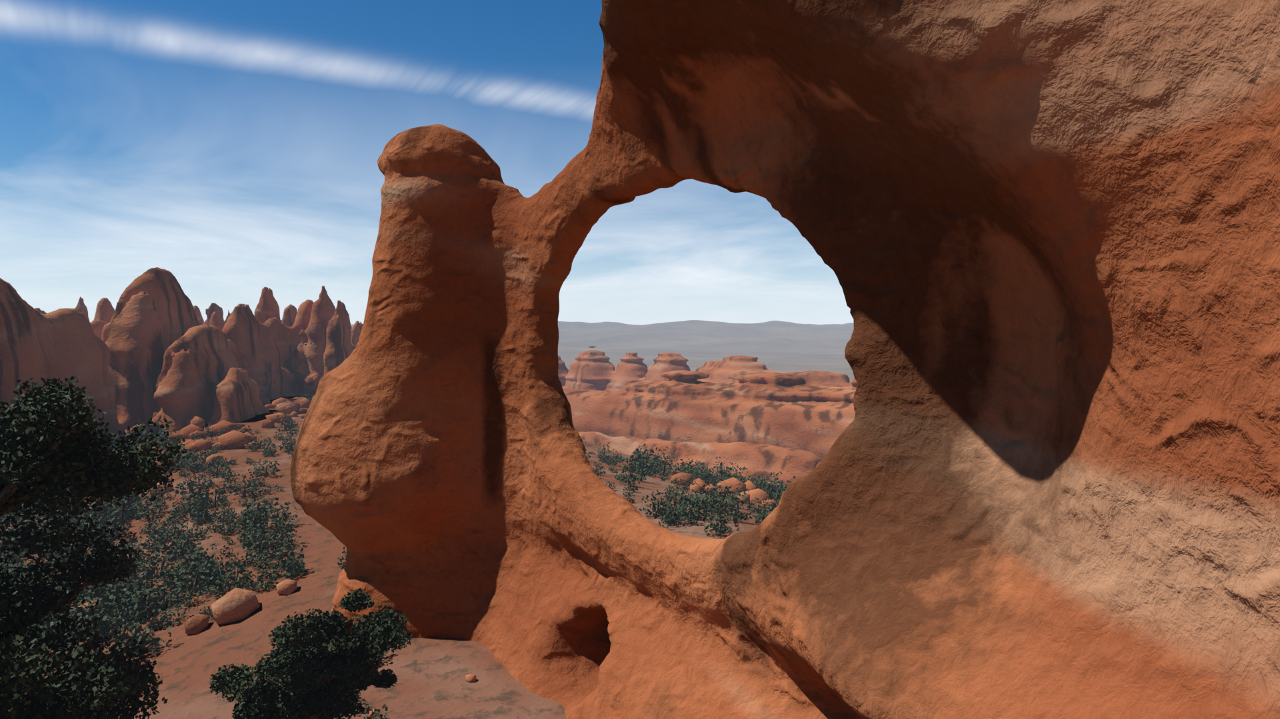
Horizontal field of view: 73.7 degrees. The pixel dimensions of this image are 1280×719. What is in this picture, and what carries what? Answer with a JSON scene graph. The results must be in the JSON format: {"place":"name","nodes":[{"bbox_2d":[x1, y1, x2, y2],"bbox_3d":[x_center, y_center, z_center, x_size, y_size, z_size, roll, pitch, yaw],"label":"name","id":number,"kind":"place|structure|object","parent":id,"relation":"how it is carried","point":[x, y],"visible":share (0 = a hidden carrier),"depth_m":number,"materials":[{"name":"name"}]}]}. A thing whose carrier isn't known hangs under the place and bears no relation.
{"place":"outdoors","nodes":[
{"label":"outdoors","id":0,"kind":"place"},
{"bbox_2d":[0,0,853,325],"label":"sky","id":1,"kind":"structure","parent":0,"point":[233,149],"materials":[{"name":"blue"}]},
{"bbox_2d":[0,320,854,718],"bbox_3d":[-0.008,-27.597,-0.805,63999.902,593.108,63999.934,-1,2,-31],"label":"terrain","id":2,"kind":"structure","parent":0,"point":[431,683],"depth_m":57.99,"materials":[{"name":"orange"}]},
{"bbox_2d":[0,376,191,718],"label":"tree","id":3,"kind":"object","parent":2,"relation":"on","point":[103,684],"depth_m":13.51,"materials":[{"name":"green plant"}]},
{"bbox_2d":[0,267,363,441],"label":"fins","id":4,"kind":"object","parent":2,"relation":"on","point":[153,345],"visible":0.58,"depth_m":144.92,"materials":[{"name":"brown stone"}]},
{"bbox_2d":[209,588,413,718],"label":"bush","id":5,"kind":"object","parent":2,"relation":"on","point":[357,649],"depth_m":18.89,"materials":[{"name":"green plant"}]},
{"bbox_2d":[0,389,795,718],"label":"desert shrubs","id":6,"kind":"object","parent":2,"relation":"on","point":[132,603],"visible":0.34,"depth_m":68.38,"materials":[{"name":"green plant"}]},
{"bbox_2d":[56,396,777,718],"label":"boulders","id":7,"kind":"object","parent":2,"relation":"on","point":[235,605],"visible":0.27,"depth_m":110.14,"materials":[{"name":"orange stone"}]},
{"bbox_2d":[563,370,856,486],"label":"slickrock ridges","id":8,"kind":"object","parent":2,"relation":"on","point":[789,427],"visible":0.26,"depth_m":221.01,"materials":[{"name":"orange stone"}]},
{"bbox_2d":[558,346,851,392],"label":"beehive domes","id":9,"kind":"structure","parent":8,"relation":"on","point":[593,370],"depth_m":393.50,"materials":[{"name":"orange"}]},
{"bbox_2d":[289,0,1279,718],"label":"rock arch","id":10,"kind":"structure","parent":2,"relation":"on","point":[1041,480],"depth_m":21.93,"materials":[{"name":"orange stone"}]}
]}

